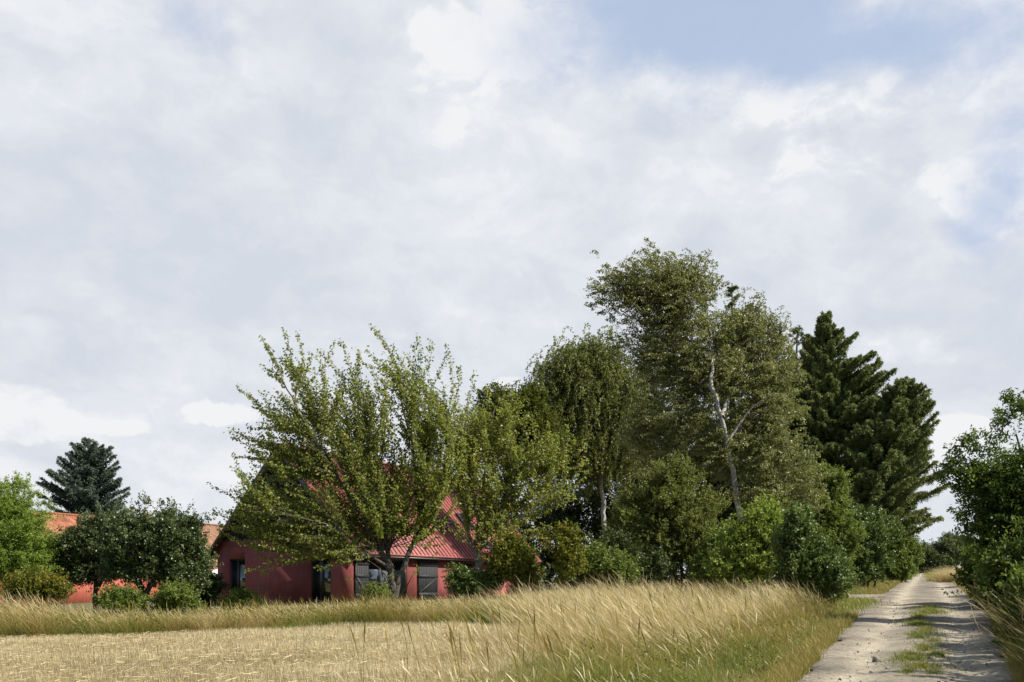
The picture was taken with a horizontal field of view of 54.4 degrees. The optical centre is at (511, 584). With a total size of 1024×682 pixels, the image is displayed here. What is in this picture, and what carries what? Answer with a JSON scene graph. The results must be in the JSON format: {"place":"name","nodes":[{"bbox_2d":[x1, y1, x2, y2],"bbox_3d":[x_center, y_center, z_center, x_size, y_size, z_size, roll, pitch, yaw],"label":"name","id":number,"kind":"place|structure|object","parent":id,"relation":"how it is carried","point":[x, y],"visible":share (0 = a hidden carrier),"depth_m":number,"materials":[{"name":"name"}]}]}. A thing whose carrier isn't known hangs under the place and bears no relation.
{"place":"outdoors","nodes":[
{"label":"outdoors","id":0,"kind":"place"},
{"bbox_2d":[0,626,690,681],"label":"field","id":1,"kind":"structure","parent":0,"point":[202,665],"depth_m":16.75,"materials":[{"name":"beige plant"}]},
{"bbox_2d":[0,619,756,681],"bbox_3d":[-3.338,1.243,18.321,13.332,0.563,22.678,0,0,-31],"label":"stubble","id":2,"kind":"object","parent":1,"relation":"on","point":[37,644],"visible":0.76,"depth_m":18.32,"materials":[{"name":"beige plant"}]},
{"bbox_2d":[0,570,1005,671],"bbox_3d":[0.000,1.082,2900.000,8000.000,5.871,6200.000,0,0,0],"label":"ground","id":3,"kind":"structure","parent":0,"point":[88,604],"depth_m":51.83,"materials":[{"name":"green plant"}]},
{"bbox_2d":[0,470,67,615],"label":"willow tree","id":4,"kind":"object","parent":3,"relation":"on","point":[22,541],"visible":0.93,"depth_m":35.69,"materials":[{"name":"green plant"}]},
{"bbox_2d":[0,563,76,609],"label":"shrub","id":5,"kind":"object","parent":3,"relation":"on","point":[51,584],"visible":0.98,"depth_m":31.73,"materials":[{"name":"green plant"}]},
{"bbox_2d":[35,437,135,515],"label":"fir tree","id":6,"kind":"object","parent":3,"relation":"on","point":[85,478],"visible":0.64,"depth_m":96.75,"materials":[{"name":"green plant"}]},
{"bbox_2d":[40,500,136,615],"bbox_3d":[-15.915,-0.914,36.936,4.263,4.490,2.391,0,0,0],"label":"apple tree","id":7,"kind":"object","parent":3,"relation":"on","point":[81,564],"visible":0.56,"depth_m":36.59,"materials":[{"name":"green plant"}]},
{"bbox_2d":[0,505,223,606],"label":"farmhouse","id":8,"kind":"object","parent":3,"relation":"on","point":[80,595],"visible":0.06,"depth_m":72.46,"materials":[{"name":"paint"}]},
{"bbox_2d":[90,580,149,616],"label":"shrub","id":9,"kind":"object","parent":3,"relation":"on","point":[127,596],"visible":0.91,"depth_m":33.31,"materials":[{"name":"green plant"}]},
{"bbox_2d":[89,491,223,617],"bbox_3d":[-12.491,-1.024,35.084,4.595,4.652,2.815,0,0,0],"label":"apple tree","id":10,"kind":"object","parent":3,"relation":"on","point":[151,547],"visible":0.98,"depth_m":34.62,"materials":[{"name":"green plant"}]},
{"bbox_2d":[141,577,208,619],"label":"shrub","id":11,"kind":"object","parent":3,"relation":"on","point":[178,595],"visible":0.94,"depth_m":32.78,"materials":[{"name":"green plant"}]},
{"bbox_2d":[189,570,230,610],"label":"shrub","id":12,"kind":"object","parent":3,"relation":"on","point":[218,585],"visible":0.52,"depth_m":39.78,"materials":[{"name":"green plant"}]},
{"bbox_2d":[216,582,267,612],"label":"shrub","id":13,"kind":"object","parent":3,"relation":"on","point":[238,597],"visible":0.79,"depth_m":36.78,"materials":[{"name":"green plant"}]},
{"bbox_2d":[206,323,478,606],"bbox_3d":[-6.485,-4.433,37.795,10.445,11.125,4.776,0,0,0],"label":"cherry tree","id":14,"kind":"object","parent":3,"relation":"on","point":[380,511],"visible":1,"depth_m":37.33,"materials":[{"name":"green plant"}]},
{"bbox_2d":[207,443,542,604],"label":"red house","id":15,"kind":"structure","parent":3,"relation":"on","point":[305,581],"depth_m":49.01,"materials":[{"name":"paint"}]},
{"bbox_2d":[231,559,244,591],"bbox_3d":[-13.567,-0.240,49.497,1.040,2.080,0.122,0,0,28],"label":"window","id":16,"kind":"structure","parent":15,"relation":"in","point":[237,575],"depth_m":49.47,"materials":[{"name":"black glass"}]},
{"bbox_2d":[263,502,302,535],"bbox_3d":[-11.037,-3.175,47.953,2.480,1.690,0.122,0,0,28],"label":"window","id":17,"kind":"structure","parent":15,"relation":"in","point":[285,520],"depth_m":47.91,"materials":[{"name":"black glass"}]},
{"bbox_2d":[312,559,330,601],"bbox_3d":[-8.945,-0.240,47.008,1.200,2.080,0.122,0,0,28],"label":"window","id":18,"kind":"structure","parent":15,"relation":"in","point":[321,581],"depth_m":46.96,"materials":[{"name":"black glass"}]},
{"bbox_2d":[369,558,405,600],"bbox_3d":[-6.150,-0.230,48.611,0.122,2.060,3.350,0,0,28],"label":"glazed door","id":19,"kind":"structure","parent":15,"relation":"in","point":[375,574],"depth_m":48.50,"materials":[{"name":"black glass"}]},
{"bbox_2d":[463,564,471,595],"bbox_3d":[-2.514,-0.190,55.203,0.066,1.980,1.100,0,0,28],"label":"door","id":20,"kind":"structure","parent":15,"relation":"in","point":[467,565],"depth_m":55.37,"materials":[{"name":"black"}]},
{"bbox_2d":[359,580,392,603],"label":"shrub","id":21,"kind":"object","parent":3,"relation":"on","point":[377,590],"visible":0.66,"depth_m":33.83,"materials":[{"name":"green plant"}]},
{"bbox_2d":[440,561,503,606],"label":"shrub","id":22,"kind":"object","parent":3,"relation":"on","point":[461,578],"visible":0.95,"depth_m":36.77,"materials":[{"name":"green plant"}]},
{"bbox_2d":[477,520,548,602],"bbox_3d":[0.056,-0.664,37.104,2.679,3.473,2.007,0,0,0],"label":"shrub","id":23,"kind":"object","parent":3,"relation":"on","point":[512,559],"visible":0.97,"depth_m":36.65,"materials":[{"name":"green plant"}]},
{"bbox_2d":[441,383,589,605],"bbox_3d":[-0.112,-3.534,39.769,6.388,9.159,3.262,0,0,12],"label":"cherry tree","id":24,"kind":"object","parent":3,"relation":"on","point":[493,505],"visible":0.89,"depth_m":39.77,"materials":[{"name":"green plant"}]},
{"bbox_2d":[456,373,579,539],"bbox_3d":[0.058,-5.999,60.057,8.159,13.400,5.070,0,0,0],"label":"hedge tree","id":25,"kind":"object","parent":3,"relation":"on","point":[534,397],"visible":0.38,"depth_m":59.29,"materials":[{"name":"green plant"}]},
{"bbox_2d":[502,466,613,588],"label":"shade tree","id":26,"kind":"object","parent":3,"relation":"on","point":[574,513],"visible":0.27,"depth_m":75.13,"materials":[{"name":"green plant"}]},
{"bbox_2d":[531,518,591,596],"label":"shrub","id":27,"kind":"object","parent":3,"relation":"on","point":[569,545],"visible":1,"depth_m":35.79,"materials":[{"name":"green plant"}]},
{"bbox_2d":[511,322,663,534],"bbox_3d":[5.041,-8.325,65.764,10.686,17.802,6.601,0,0,0],"label":"weeping birch","id":28,"kind":"object","parent":3,"relation":"on","point":[587,377],"visible":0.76,"depth_m":64.83,"materials":[{"name":"green plant"}]},
{"bbox_2d":[318,568,859,681],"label":"bank grass","id":29,"kind":"structure","parent":3,"relation":"on","point":[672,627],"depth_m":16.92,"materials":[{"name":"plant"}]},
{"bbox_2d":[552,537,644,593],"bbox_3d":[3.276,-0.409,38.047,3.636,2.874,2.143,0,0,0],"label":"shrub","id":30,"kind":"object","parent":3,"relation":"on","point":[601,561],"visible":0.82,"depth_m":37.69,"materials":[{"name":"green plant"}]},
{"bbox_2d":[591,524,675,599],"bbox_3d":[4.765,-0.772,40.084,3.481,3.484,2.403,0,0,0],"label":"shrub","id":31,"kind":"object","parent":3,"relation":"on","point":[655,563],"visible":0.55,"depth_m":39.56,"materials":[{"name":"green plant"}]},
{"bbox_2d":[586,360,733,586],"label":"shade tree","id":32,"kind":"object","parent":3,"relation":"on","point":[699,457],"visible":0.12,"depth_m":71.09,"materials":[{"name":"green plant"}]},
{"bbox_2d":[595,448,735,591],"bbox_3d":[6.796,-2.560,44.084,6.281,6.883,3.412,0,0,0],"label":"shrub","id":33,"kind":"object","parent":3,"relation":"on","point":[673,492],"visible":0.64,"depth_m":43.51,"materials":[{"name":"green plant"}]},
{"bbox_2d":[583,237,836,588],"bbox_3d":[10.156,-8.684,51.746,12.943,18.770,5.720,0,0,0],"label":"birch tree","id":34,"kind":"object","parent":3,"relation":"on","point":[733,366],"visible":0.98,"depth_m":51.15,"materials":[{"name":"green plant"}]},
{"bbox_2d":[681,515,743,590],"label":"shrub","id":35,"kind":"object","parent":3,"relation":"on","point":[697,570],"visible":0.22,"depth_m":41.77,"materials":[{"name":"green plant"}]},
{"bbox_2d":[699,491,786,600],"bbox_3d":[9.293,-1.329,38.030,4.374,4.550,2.591,0,0,-10],"label":"shrub","id":36,"kind":"object","parent":3,"relation":"on","point":[746,555],"visible":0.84,"depth_m":37.54,"materials":[{"name":"green plant"}]},
{"bbox_2d":[709,284,783,575],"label":"spruce tree","id":37,"kind":"object","parent":3,"relation":"on","point":[731,289],"visible":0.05,"depth_m":85.76,"materials":[{"name":"green plant"}]},
{"bbox_2d":[674,432,864,586],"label":"shade tree","id":38,"kind":"object","parent":3,"relation":"on","point":[727,512],"visible":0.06,"depth_m":69.27,"materials":[{"name":"green plant"}]},
{"bbox_2d":[775,325,805,446],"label":"spruce tree","id":39,"kind":"object","parent":3,"relation":"on","point":[795,331],"depth_m":87.90,"materials":[{"name":"green plant"}]},
{"bbox_2d":[760,500,859,606],"bbox_3d":[9.826,-0.888,33.122,3.198,3.830,2.306,0,0,0],"label":"shrub","id":40,"kind":"object","parent":3,"relation":"on","point":[803,556],"visible":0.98,"depth_m":32.61,"materials":[{"name":"green plant"}]},
{"bbox_2d":[779,459,873,576],"bbox_3d":[17.553,-3.284,55.990,5.416,7.658,3.394,0,0,0],"label":"shrub","id":41,"kind":"object","parent":3,"relation":"on","point":[837,483],"visible":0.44,"depth_m":55.38,"materials":[{"name":"green plant"}]},
{"bbox_2d":[767,310,949,529],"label":"spruce tree","id":42,"kind":"object","parent":3,"relation":"on","point":[839,392],"visible":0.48,"depth_m":81.42,"materials":[{"name":"green plant"}]},
{"bbox_2d":[717,574,1023,681],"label":"verge grass","id":43,"kind":"structure","parent":3,"relation":"on","point":[802,661],"depth_m":17.52,"materials":[{"name":"green plant"}]},
{"bbox_2d":[842,504,905,587],"bbox_3d":[20.963,-2.227,59.760,5.357,5.322,3.291,0,0,0],"label":"shrub","id":44,"kind":"object","parent":3,"relation":"on","point":[877,527],"visible":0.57,"depth_m":59.37,"materials":[{"name":"green plant"}]},
{"bbox_2d":[835,376,941,571],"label":"spruce tree","id":45,"kind":"object","parent":3,"relation":"on","point":[900,415],"visible":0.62,"depth_m":78.11,"materials":[{"name":"green plant"}]},
{"bbox_2d":[877,518,926,581],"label":"shrub","id":46,"kind":"object","parent":3,"relation":"on","point":[907,558],"visible":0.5,"depth_m":79.38,"materials":[{"name":"green plant"}]},
{"bbox_2d":[862,572,965,676],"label":"track grass","id":47,"kind":"structure","parent":3,"relation":"on","point":[910,655],"depth_m":17.98,"materials":[{"name":"green plant"}]},
{"bbox_2d":[911,534,935,550],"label":"distant tree","id":48,"kind":"object","parent":3,"relation":"on","point":[925,544],"depth_m":174.34,"materials":[{"name":"green plant"}]},
{"bbox_2d":[914,547,951,572],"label":"distant tree","id":49,"kind":"object","parent":3,"relation":"on","point":[933,557],"visible":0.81,"depth_m":166.71,"materials":[{"name":"green plant"}]},
{"bbox_2d":[927,535,960,568],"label":"distant tree","id":50,"kind":"object","parent":3,"relation":"on","point":[940,545],"visible":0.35,"depth_m":188.76,"materials":[{"name":"green plant"}]},
{"bbox_2d":[938,530,969,566],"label":"distant tree","id":51,"kind":"object","parent":3,"relation":"on","point":[948,534],"visible":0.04,"depth_m":204.42,"materials":[{"name":"green plant"}]},
{"bbox_2d":[941,536,986,606],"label":"shrub","id":52,"kind":"object","parent":3,"relation":"on","point":[963,579],"visible":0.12,"depth_m":33.94,"materials":[{"name":"green plant"}]},
{"bbox_2d":[952,536,976,563],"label":"distant tree","id":53,"kind":"object","parent":3,"relation":"on","point":[959,547],"visible":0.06,"depth_m":185.15,"materials":[{"name":"green plant"}]},
{"bbox_2d":[932,387,1023,567],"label":"roadside tree","id":54,"kind":"object","parent":3,"relation":"on","point":[995,506],"visible":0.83,"depth_m":25.81,"materials":[{"name":"green plant"}]},
{"bbox_2d":[957,583,1023,681],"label":"bank weeds","id":55,"kind":"object","parent":3,"relation":"on","point":[1016,641],"visible":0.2,"depth_m":15.63,"materials":[{"name":"green plant"}]},
{"bbox_2d":[965,527,1023,617],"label":"shrub","id":56,"kind":"object","parent":3,"relation":"on","point":[995,565],"visible":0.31,"depth_m":23.85,"materials":[{"name":"green plant"}]},
{"bbox_2d":[978,557,1023,614],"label":"hedge","id":57,"kind":"object","parent":3,"relation":"on","point":[1020,562],"visible":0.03,"depth_m":22.66,"materials":[{"name":"green plant"}]},
{"bbox_2d":[982,558,1023,646],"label":"shrub","id":58,"kind":"object","parent":3,"relation":"on","point":[1018,581],"visible":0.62,"depth_m":17.97,"materials":[{"name":"green plant"}]},
{"bbox_2d":[0,0,1023,576],"label":"sky","id":59,"kind":"structure","parent":0,"point":[184,183],"materials":[{"name":"white"}]},
{"bbox_2d":[500,594,894,611],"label":"driveway","id":60,"kind":"structure","parent":0,"point":[871,596],"depth_m":47.14,"materials":[{"name":"beige gravel"}]},
{"bbox_2d":[794,573,1023,681],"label":"gravel road","id":61,"kind":"structure","parent":0,"point":[835,663],"depth_m":19.21,"materials":[{"name":"grey gravel"}]},
{"bbox_2d":[805,601,1004,681],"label":"loose stones","id":62,"kind":"object","parent":61,"relation":"on","point":[875,659],"visible":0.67,"depth_m":17.62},
{"bbox_2d":[916,563,962,581],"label":"golden grass","id":63,"kind":"structure","parent":0,"point":[945,576],"depth_m":80.72,"materials":[{"name":"yellow plant"}]}
]}

